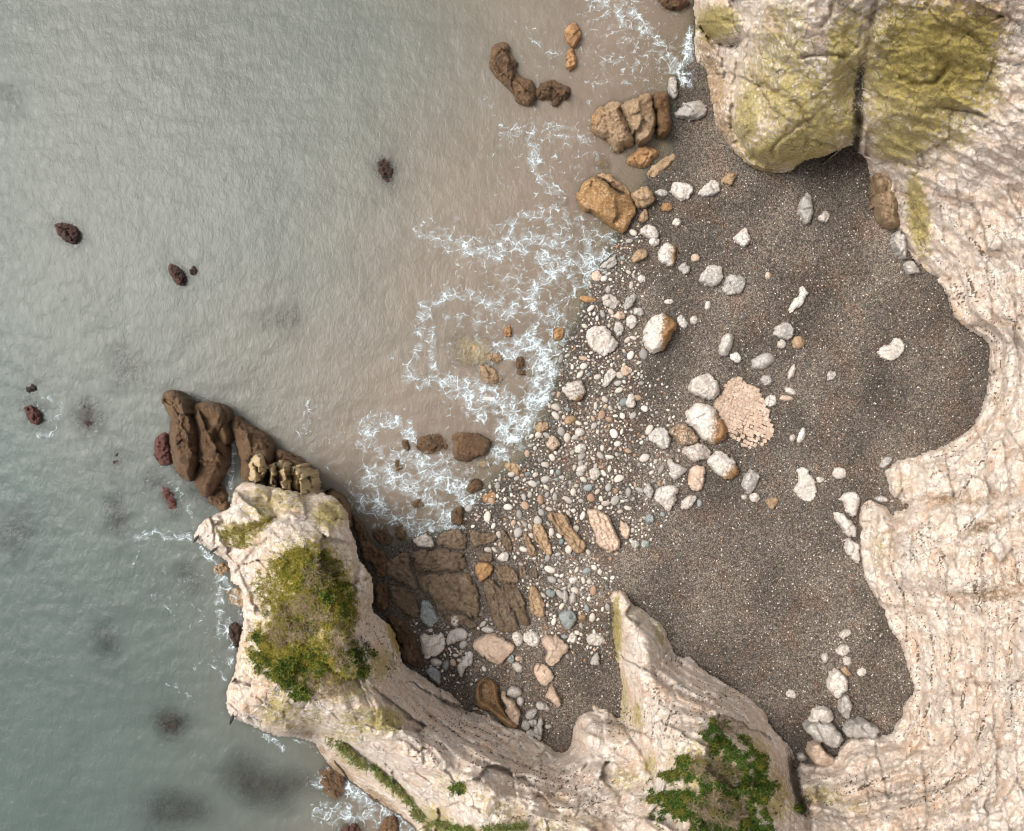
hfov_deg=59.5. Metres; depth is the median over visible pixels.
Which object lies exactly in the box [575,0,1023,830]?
chalk cliff
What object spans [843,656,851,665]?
stone
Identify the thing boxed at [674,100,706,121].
boulder
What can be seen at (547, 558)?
pebble
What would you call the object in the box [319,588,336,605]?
bush
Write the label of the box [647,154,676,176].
sea rock
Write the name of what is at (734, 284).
boulder
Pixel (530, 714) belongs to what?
stone
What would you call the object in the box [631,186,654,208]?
boulder
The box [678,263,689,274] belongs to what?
stone
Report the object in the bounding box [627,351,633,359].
pebble
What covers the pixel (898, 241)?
boulder
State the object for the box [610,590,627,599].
boulder
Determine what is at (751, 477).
boulder
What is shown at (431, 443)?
sea rock
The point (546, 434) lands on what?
pebble
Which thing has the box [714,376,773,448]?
crumbling slab
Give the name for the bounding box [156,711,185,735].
drowned rock
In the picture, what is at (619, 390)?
pebble
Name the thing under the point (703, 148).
beach
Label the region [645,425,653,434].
pebble
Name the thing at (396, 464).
sea rock
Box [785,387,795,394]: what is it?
stone
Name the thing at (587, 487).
pebble
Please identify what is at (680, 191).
boulder
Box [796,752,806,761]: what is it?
stone
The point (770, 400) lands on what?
stone
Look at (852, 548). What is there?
boulder
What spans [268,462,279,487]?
rock column
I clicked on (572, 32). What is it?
sea rock
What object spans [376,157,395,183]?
weedy rock
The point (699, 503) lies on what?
stone
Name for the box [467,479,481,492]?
sea rock
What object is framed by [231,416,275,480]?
rock
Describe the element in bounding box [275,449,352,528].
sea rock
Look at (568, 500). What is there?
pebble
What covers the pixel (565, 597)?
boulder
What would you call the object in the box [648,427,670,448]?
boulder
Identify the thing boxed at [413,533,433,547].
boulder
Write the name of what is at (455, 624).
stone
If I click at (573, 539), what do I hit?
fluted slab
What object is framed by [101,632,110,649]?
drowned rock
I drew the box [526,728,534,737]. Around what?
stone
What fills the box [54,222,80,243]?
weedy rock
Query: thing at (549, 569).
pebble
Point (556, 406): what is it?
pebble
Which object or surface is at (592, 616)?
pebble
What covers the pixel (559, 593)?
pebble
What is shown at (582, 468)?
stone
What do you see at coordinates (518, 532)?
pebble
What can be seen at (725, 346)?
boulder
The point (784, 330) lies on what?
boulder
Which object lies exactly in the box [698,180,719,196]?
boulder
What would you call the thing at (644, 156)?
sea rock
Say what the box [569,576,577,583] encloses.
stone
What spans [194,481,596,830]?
chalk headland
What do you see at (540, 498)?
pebble
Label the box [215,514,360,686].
turf
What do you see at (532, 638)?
boulder
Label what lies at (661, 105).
sea rock
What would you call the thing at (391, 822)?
sea rock
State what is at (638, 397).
pebble
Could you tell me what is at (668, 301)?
stone
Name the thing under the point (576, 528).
pebble
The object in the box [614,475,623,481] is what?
pebble
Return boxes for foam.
[37,0,691,830]
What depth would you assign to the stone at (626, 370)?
69.24 m
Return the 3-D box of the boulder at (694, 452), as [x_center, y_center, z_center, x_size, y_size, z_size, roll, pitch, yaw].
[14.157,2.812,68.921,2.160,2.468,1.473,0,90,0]
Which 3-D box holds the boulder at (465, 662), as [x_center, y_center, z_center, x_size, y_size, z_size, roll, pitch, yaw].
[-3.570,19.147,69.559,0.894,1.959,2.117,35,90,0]
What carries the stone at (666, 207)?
on the beach
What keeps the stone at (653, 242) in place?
on the beach
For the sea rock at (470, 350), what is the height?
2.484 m
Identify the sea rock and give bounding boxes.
[161,390,199,492]
[190,400,234,505]
[208,484,232,510]
[213,560,229,574]
[226,585,242,609]
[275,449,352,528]
[318,763,347,799]
[379,813,399,830]
[394,459,402,470]
[401,440,409,450]
[412,499,424,507]
[415,433,447,453]
[451,432,490,461]
[452,506,463,524]
[455,336,492,366]
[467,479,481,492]
[479,364,502,383]
[487,352,502,363]
[489,42,535,105]
[504,326,511,336]
[505,462,520,475]
[515,356,524,369]
[517,370,526,375]
[535,79,570,106]
[535,421,548,432]
[564,22,580,47]
[565,48,576,71]
[590,101,634,152]
[621,93,656,147]
[625,145,659,168]
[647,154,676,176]
[652,91,671,140]
[658,0,688,11]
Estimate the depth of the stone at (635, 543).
68.77 m
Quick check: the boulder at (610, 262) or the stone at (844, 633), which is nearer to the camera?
the stone at (844, 633)
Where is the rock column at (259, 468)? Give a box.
[248,453,268,485]
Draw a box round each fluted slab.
[524,533,536,556]
[533,524,551,554]
[548,512,586,553]
[587,509,619,552]
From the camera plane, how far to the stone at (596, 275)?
69.77 m
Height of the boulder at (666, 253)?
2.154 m
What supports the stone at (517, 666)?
on the beach
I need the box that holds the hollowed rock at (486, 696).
[475,678,517,727]
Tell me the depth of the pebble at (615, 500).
69.16 m
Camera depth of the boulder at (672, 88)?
69.43 m
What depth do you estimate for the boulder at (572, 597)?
68.76 m
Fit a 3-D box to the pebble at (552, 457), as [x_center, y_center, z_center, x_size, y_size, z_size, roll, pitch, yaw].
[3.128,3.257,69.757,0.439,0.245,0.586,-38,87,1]
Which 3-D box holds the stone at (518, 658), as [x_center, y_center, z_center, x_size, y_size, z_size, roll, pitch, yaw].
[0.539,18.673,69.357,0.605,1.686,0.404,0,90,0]
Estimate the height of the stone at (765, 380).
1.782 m
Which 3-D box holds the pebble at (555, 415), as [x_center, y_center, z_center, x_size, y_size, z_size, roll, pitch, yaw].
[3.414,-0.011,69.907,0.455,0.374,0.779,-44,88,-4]
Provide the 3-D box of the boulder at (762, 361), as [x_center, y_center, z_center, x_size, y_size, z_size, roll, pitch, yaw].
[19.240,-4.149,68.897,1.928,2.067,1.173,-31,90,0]
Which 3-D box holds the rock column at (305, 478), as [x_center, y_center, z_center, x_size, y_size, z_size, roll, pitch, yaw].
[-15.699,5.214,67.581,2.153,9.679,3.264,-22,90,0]
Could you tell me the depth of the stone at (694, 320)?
68.97 m
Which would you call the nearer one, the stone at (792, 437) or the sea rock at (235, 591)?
the stone at (792, 437)
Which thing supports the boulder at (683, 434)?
on the beach
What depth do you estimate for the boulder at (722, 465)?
67.85 m
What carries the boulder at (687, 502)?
on the beach
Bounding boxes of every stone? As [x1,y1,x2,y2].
[430,658,442,665]
[442,659,449,670]
[451,616,458,626]
[497,552,508,561]
[507,654,514,662]
[512,662,522,672]
[515,656,522,660]
[516,696,523,705]
[521,719,529,730]
[525,708,537,719]
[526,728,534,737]
[528,718,536,726]
[546,589,555,596]
[564,416,576,424]
[568,632,576,642]
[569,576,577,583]
[575,428,584,435]
[575,443,585,453]
[576,465,586,471]
[578,614,585,620]
[590,653,599,664]
[591,270,601,281]
[614,311,624,319]
[621,365,631,375]
[631,540,639,547]
[633,307,643,315]
[638,275,645,282]
[641,540,648,547]
[645,514,654,523]
[649,238,659,246]
[654,189,667,196]
[661,203,672,211]
[664,299,672,303]
[672,218,680,226]
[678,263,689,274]
[690,316,697,324]
[691,254,699,261]
[697,499,702,507]
[705,301,710,309]
[730,352,741,362]
[749,493,759,502]
[760,375,772,385]
[765,272,770,278]
[765,395,776,406]
[765,497,778,508]
[777,339,785,348]
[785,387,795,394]
[786,689,795,698]
[790,434,795,441]
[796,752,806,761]
[816,477,824,482]
[818,211,829,222]
[821,653,828,662]
[827,371,835,379]
[832,467,845,478]
[839,629,851,638]
[841,667,851,675]
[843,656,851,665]
[857,667,865,676]
[880,457,891,467]
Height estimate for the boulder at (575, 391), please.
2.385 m
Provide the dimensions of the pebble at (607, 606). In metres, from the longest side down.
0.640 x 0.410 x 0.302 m
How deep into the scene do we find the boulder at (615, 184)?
69.55 m
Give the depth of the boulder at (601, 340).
68.99 m
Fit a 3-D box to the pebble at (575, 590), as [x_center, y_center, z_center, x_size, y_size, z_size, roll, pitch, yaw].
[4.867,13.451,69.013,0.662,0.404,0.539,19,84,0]
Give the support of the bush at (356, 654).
on the chalk headland
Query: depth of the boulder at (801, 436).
68.01 m
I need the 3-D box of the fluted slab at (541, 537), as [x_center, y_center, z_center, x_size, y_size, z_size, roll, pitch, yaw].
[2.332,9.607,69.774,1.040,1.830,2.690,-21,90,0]
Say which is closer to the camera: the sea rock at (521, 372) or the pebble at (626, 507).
the pebble at (626, 507)
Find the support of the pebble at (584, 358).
on the beach
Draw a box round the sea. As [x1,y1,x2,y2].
[0,0,678,830]
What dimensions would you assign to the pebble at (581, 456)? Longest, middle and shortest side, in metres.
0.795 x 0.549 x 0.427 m
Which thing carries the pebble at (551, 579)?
on the beach
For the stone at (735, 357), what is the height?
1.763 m
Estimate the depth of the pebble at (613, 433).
69.28 m
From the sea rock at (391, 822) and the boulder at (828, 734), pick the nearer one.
the boulder at (828, 734)
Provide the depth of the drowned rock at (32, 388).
69.92 m
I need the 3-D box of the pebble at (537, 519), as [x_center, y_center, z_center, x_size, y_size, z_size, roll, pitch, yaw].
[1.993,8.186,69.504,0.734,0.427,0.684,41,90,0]
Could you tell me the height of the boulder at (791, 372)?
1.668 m
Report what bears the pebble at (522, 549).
on the beach
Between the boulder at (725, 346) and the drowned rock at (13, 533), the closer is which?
the boulder at (725, 346)
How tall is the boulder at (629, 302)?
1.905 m
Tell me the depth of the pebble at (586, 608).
68.78 m
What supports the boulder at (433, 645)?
on the beach
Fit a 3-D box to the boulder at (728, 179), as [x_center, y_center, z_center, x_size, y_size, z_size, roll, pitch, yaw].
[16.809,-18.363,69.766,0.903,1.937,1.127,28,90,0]
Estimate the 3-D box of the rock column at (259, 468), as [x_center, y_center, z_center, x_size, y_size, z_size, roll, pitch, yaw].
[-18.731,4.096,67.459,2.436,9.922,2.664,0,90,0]
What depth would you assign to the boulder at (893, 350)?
67.52 m
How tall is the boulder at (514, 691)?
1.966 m
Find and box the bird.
[229,712,233,724]
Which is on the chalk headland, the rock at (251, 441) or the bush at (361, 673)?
the bush at (361, 673)
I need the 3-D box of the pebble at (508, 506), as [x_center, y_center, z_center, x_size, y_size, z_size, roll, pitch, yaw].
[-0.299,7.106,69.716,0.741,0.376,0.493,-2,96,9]
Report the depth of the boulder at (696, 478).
68.25 m
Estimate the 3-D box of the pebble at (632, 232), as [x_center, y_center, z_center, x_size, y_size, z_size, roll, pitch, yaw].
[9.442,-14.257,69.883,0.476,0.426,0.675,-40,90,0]
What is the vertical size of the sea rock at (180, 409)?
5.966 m
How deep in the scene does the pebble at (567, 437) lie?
69.58 m
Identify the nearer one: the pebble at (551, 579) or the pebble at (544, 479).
the pebble at (551, 579)
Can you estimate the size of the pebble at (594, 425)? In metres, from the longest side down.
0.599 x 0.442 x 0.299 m
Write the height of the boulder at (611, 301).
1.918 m
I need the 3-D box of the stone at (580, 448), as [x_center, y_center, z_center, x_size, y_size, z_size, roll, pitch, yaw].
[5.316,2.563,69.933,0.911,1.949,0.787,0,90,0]
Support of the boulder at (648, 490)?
on the beach
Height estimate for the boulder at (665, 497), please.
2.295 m
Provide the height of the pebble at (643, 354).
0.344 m
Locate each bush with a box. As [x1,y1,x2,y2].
[251,629,262,645]
[273,655,297,678]
[287,683,311,702]
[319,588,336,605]
[349,645,362,665]
[356,666,369,679]
[446,781,466,795]
[673,753,692,771]
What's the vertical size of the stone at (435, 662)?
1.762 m
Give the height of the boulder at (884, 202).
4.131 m
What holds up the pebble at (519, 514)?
on the beach
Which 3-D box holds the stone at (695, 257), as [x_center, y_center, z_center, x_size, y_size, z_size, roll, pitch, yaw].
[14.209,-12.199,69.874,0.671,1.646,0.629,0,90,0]
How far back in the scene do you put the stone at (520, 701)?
68.71 m
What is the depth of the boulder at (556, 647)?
68.30 m
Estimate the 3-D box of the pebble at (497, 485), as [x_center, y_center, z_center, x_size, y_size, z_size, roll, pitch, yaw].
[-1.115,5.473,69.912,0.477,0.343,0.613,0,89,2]
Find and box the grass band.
[324,735,529,830]
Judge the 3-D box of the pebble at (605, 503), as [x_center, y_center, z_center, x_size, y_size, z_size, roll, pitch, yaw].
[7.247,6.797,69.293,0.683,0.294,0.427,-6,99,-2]
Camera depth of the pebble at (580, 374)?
69.63 m
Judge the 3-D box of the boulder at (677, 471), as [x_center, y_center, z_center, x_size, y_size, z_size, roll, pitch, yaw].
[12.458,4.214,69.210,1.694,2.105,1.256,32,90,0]
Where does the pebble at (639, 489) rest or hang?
on the beach
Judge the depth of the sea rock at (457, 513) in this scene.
69.49 m
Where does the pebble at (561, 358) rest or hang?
on the beach
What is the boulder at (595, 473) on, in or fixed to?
on the beach
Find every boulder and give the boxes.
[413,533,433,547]
[420,632,445,658]
[426,666,440,683]
[446,628,467,644]
[457,651,472,676]
[473,633,514,664]
[475,562,492,581]
[481,626,493,632]
[501,691,520,724]
[507,686,521,697]
[512,631,522,646]
[523,631,539,646]
[534,663,553,685]
[534,718,542,739]
[536,701,550,710]
[542,633,568,665]
[545,686,560,707]
[546,435,559,450]
[553,326,563,340]
[559,609,576,629]
[562,381,585,401]
[562,590,568,602]
[569,592,576,604]
[576,176,635,233]
[579,296,595,302]
[586,326,618,355]
[586,633,604,645]
[589,468,600,479]
[597,172,630,195]
[600,254,616,268]
[602,294,619,308]
[602,367,615,386]
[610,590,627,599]
[613,321,623,335]
[619,520,629,538]
[623,293,636,309]
[626,315,637,328]
[626,394,635,407]
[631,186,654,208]
[632,249,647,262]
[639,209,648,222]
[640,224,658,238]
[642,313,676,353]
[643,483,653,498]
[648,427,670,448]
[654,485,678,510]
[658,242,677,266]
[667,77,677,99]
[667,458,686,479]
[669,423,697,445]
[671,182,692,200]
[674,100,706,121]
[677,314,687,328]
[681,495,696,509]
[682,443,710,461]
[685,403,726,443]
[688,374,719,399]
[688,465,705,490]
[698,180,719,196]
[699,265,722,286]
[707,451,739,479]
[718,333,733,356]
[721,172,736,185]
[722,274,745,294]
[733,228,750,246]
[741,469,759,493]
[751,352,774,369]
[773,322,794,339]
[779,395,793,400]
[787,364,795,378]
[788,286,808,312]
[792,335,804,348]
[793,467,816,501]
[797,427,805,442]
[798,192,813,223]
[802,719,843,747]
[805,740,833,765]
[808,706,833,722]
[826,668,847,698]
[833,512,855,536]
[835,644,850,656]
[837,693,852,718]
[839,492,859,516]
[842,717,879,739]
[844,537,859,562]
[868,172,899,229]
[874,495,888,502]
[877,338,904,360]
[889,230,907,259]
[903,261,919,274]
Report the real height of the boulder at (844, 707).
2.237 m
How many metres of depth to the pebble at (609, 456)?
69.29 m
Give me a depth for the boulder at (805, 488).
67.79 m
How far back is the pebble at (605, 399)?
69.42 m
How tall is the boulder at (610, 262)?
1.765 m
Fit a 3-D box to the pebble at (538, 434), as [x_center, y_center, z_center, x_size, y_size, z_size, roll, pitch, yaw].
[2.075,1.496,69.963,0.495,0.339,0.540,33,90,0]
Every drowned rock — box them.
[9,528,18,540]
[26,384,36,392]
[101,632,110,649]
[110,501,122,527]
[153,795,201,821]
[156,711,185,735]
[229,761,320,803]
[475,459,492,468]
[482,492,495,502]
[595,158,609,168]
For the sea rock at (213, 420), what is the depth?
68.04 m
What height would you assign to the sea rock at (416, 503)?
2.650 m
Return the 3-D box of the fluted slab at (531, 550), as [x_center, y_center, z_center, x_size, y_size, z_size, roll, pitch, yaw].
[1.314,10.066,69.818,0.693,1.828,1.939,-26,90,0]
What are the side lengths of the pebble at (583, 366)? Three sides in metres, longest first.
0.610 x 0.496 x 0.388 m
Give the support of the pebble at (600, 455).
on the beach
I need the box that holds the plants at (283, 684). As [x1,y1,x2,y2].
[248,550,378,703]
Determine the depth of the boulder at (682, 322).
69.06 m
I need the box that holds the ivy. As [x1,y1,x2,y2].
[639,716,805,830]
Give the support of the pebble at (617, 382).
on the beach
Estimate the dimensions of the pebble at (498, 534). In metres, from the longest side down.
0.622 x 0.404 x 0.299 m
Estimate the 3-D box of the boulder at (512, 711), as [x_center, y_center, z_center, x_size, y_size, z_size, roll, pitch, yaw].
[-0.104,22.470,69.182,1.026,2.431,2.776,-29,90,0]
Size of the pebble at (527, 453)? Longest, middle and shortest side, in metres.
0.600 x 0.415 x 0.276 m
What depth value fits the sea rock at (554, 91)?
69.51 m
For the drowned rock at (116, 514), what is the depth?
70.19 m
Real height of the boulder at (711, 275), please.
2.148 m
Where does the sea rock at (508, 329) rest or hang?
on the beach
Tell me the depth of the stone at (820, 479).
67.90 m
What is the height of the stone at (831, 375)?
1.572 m
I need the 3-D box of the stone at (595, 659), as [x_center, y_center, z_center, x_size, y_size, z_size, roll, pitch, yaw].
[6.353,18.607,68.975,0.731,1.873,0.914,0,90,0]
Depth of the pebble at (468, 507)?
69.90 m
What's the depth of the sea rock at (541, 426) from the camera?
69.73 m
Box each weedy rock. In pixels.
[23,402,41,424]
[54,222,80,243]
[75,401,98,431]
[153,432,172,465]
[158,481,179,508]
[168,263,189,285]
[188,266,196,275]
[229,622,242,647]
[340,821,362,830]
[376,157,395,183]
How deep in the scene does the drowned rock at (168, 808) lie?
70.29 m
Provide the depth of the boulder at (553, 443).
69.22 m
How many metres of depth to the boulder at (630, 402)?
68.92 m
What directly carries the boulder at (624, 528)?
on the beach
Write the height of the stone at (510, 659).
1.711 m
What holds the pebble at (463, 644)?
on the beach
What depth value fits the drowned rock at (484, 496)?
69.91 m
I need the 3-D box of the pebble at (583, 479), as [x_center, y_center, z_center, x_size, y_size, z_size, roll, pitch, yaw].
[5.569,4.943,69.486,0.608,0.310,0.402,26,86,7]
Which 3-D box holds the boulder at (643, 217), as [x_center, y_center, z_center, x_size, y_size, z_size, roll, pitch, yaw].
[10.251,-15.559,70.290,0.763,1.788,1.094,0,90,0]
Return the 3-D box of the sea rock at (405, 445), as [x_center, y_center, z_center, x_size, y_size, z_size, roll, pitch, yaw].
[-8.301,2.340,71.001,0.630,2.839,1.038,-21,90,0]
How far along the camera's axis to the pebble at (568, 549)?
69.09 m
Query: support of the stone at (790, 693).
on the beach
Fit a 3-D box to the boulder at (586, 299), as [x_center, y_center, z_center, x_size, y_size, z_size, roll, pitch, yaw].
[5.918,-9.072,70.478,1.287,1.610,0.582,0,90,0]
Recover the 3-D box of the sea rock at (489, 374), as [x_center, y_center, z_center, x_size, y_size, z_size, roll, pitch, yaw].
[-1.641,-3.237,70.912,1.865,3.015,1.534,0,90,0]
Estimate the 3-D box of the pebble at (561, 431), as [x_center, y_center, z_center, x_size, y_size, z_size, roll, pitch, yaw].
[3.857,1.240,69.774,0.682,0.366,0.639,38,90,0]
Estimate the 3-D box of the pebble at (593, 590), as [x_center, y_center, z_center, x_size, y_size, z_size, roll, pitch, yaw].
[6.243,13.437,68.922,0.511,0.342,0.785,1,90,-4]
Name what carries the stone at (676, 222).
on the beach
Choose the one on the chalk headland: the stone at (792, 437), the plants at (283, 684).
the plants at (283, 684)
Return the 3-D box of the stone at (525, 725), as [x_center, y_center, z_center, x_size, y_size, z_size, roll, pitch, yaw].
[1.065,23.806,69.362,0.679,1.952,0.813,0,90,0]
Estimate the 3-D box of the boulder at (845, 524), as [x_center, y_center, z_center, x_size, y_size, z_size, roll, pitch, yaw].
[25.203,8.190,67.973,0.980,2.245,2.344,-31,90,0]
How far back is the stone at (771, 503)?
68.05 m
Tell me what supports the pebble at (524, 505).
on the beach
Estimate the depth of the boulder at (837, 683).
66.88 m
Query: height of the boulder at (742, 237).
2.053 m
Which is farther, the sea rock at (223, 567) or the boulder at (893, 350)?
the sea rock at (223, 567)
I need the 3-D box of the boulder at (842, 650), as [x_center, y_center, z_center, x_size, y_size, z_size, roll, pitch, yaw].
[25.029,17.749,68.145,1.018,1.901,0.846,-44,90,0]
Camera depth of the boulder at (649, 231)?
69.22 m
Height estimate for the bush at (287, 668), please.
1.400 m
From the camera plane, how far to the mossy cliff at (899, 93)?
58.46 m
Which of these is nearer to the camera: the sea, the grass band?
the grass band
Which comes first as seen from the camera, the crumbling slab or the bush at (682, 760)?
the bush at (682, 760)
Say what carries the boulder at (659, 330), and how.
on the beach
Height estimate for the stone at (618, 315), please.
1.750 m
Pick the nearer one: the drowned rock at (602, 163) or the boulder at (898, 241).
the boulder at (898, 241)
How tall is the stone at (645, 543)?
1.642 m
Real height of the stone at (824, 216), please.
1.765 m
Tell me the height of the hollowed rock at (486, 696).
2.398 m
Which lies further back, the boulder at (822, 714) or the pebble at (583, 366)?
the pebble at (583, 366)
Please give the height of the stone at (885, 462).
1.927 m
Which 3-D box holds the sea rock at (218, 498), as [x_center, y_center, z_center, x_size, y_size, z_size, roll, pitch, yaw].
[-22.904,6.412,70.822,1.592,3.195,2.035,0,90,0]
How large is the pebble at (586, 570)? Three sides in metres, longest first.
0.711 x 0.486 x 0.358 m
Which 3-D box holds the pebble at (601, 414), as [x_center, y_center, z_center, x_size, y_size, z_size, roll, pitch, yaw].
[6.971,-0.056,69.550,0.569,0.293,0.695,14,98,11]
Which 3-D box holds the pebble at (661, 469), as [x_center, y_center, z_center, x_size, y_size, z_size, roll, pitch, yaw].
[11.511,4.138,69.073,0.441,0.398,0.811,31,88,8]
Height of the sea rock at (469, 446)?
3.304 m
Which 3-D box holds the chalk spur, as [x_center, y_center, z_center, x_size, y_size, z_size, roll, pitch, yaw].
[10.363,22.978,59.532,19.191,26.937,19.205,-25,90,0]
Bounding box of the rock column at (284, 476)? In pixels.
[276,460,293,491]
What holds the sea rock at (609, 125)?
on the beach
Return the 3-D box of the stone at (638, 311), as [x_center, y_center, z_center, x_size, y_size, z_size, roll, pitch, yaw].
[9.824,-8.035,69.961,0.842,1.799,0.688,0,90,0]
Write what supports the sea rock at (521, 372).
on the beach
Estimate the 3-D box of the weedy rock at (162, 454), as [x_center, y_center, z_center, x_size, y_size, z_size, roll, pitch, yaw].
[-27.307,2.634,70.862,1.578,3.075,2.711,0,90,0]
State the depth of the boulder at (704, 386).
68.04 m
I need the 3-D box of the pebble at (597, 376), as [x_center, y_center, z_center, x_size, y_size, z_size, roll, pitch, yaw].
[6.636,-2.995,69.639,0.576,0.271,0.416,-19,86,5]
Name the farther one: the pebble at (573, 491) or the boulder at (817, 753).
the pebble at (573, 491)
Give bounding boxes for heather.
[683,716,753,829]
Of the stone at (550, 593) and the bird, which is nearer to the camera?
the bird
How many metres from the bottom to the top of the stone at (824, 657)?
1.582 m
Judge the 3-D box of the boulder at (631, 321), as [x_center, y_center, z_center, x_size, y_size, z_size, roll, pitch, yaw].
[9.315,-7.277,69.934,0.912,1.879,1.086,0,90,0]
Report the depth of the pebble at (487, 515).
69.63 m
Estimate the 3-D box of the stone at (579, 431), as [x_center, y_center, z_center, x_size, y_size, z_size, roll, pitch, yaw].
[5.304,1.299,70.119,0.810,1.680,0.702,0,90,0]
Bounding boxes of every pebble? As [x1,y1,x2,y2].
[450,659,455,665]
[459,640,466,648]
[465,504,472,511]
[484,511,490,522]
[484,547,491,551]
[488,498,494,503]
[495,482,500,489]
[496,531,500,537]
[503,504,512,509]
[514,528,522,537]
[516,510,522,518]
[519,546,526,551]
[521,501,528,509]
[524,450,529,456]
[528,480,536,486]
[534,516,541,523]
[535,432,541,437]
[537,495,543,504]
[538,509,544,515]
[541,462,548,466]
[541,476,549,482]
[543,432,549,437]
[544,565,555,572]
[545,555,550,561]
[547,576,555,582]
[549,454,554,460]
[549,528,553,535]
[551,403,560,410]
[552,411,559,419]
[556,589,562,598]
[557,427,564,435]
[558,354,563,362]
[563,433,570,442]
[563,496,571,503]
[565,545,571,553]
[570,488,576,495]
[571,587,578,593]
[573,525,578,532]
[577,371,582,377]
[578,452,585,459]
[579,356,587,360]
[580,363,587,369]
[580,476,586,481]
[580,511,585,519]
[583,484,592,491]
[583,567,590,573]
[584,604,589,612]
[587,305,594,311]
[587,493,595,501]
[589,613,595,621]
[590,585,596,594]
[591,422,596,428]
[594,374,600,379]
[597,452,603,458]
[598,410,604,418]
[600,275,606,281]
[600,310,605,317]
[601,501,609,505]
[602,396,607,402]
[605,286,610,292]
[605,455,613,458]
[605,483,611,491]
[605,603,609,610]
[610,429,617,437]
[611,495,618,504]
[614,380,621,385]
[614,441,620,446]
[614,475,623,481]
[615,387,622,392]
[616,372,623,378]
[619,398,626,406]
[624,505,631,510]
[626,487,631,496]
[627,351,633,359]
[629,229,636,235]
[629,412,636,418]
[634,395,641,400]
[635,487,643,492]
[639,349,647,359]
[639,454,649,461]
[641,405,647,411]
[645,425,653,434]
[658,465,664,473]
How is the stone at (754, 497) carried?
on the beach
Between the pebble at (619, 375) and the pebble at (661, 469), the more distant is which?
the pebble at (619, 375)
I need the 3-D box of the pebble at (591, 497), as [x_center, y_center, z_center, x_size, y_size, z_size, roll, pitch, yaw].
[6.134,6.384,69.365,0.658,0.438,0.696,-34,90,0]
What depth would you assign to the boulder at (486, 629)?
69.00 m
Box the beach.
[173,0,989,830]
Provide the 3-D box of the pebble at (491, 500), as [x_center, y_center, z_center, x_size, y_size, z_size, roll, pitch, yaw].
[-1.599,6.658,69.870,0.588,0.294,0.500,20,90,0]
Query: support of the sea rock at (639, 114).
on the beach
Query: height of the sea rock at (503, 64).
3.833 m
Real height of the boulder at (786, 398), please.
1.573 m
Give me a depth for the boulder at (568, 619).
68.41 m
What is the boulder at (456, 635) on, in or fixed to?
on the beach
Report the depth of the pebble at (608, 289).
69.73 m
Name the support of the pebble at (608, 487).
on the beach
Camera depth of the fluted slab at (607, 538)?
68.46 m
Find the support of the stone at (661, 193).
on the beach
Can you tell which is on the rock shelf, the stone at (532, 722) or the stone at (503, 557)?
the stone at (503, 557)
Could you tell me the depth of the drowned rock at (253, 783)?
70.28 m
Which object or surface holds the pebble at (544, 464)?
on the beach
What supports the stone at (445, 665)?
on the beach
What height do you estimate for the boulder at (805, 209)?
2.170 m
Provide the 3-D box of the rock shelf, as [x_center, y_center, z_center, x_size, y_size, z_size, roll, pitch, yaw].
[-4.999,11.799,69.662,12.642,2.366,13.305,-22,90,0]
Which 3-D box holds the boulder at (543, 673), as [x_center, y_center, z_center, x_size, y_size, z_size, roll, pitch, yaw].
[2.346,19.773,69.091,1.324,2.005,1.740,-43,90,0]
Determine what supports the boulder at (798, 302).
on the beach
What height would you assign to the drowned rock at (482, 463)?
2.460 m
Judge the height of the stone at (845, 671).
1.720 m
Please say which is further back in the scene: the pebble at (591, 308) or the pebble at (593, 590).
the pebble at (591, 308)
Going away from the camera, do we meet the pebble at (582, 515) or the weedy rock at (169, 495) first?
the pebble at (582, 515)
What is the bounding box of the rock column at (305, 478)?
[291,463,324,494]
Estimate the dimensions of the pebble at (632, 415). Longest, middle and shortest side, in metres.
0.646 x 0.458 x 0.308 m
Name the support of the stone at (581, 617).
on the beach
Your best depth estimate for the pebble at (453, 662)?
69.21 m
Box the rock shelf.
[352,514,545,666]
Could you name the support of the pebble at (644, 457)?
on the beach
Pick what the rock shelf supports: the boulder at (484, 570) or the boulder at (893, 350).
the boulder at (484, 570)
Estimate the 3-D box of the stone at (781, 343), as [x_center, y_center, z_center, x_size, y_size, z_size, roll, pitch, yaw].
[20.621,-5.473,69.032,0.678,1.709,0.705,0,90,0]
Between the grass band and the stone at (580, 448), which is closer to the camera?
the grass band
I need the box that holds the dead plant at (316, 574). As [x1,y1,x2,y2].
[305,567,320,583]
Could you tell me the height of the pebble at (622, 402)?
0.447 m
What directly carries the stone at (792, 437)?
on the beach
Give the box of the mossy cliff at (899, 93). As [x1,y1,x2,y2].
[693,0,1008,268]
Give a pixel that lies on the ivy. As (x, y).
(759, 795)
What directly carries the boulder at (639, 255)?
on the beach
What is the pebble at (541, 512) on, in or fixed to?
on the beach
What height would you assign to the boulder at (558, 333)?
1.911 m
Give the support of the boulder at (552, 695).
on the beach
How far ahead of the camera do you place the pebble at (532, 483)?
69.64 m
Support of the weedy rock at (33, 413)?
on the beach
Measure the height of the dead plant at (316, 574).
0.598 m
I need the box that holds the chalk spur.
[565,593,805,830]
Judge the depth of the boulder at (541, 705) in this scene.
68.57 m
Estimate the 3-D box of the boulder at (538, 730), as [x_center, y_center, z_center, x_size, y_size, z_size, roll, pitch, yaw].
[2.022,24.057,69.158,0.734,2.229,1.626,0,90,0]

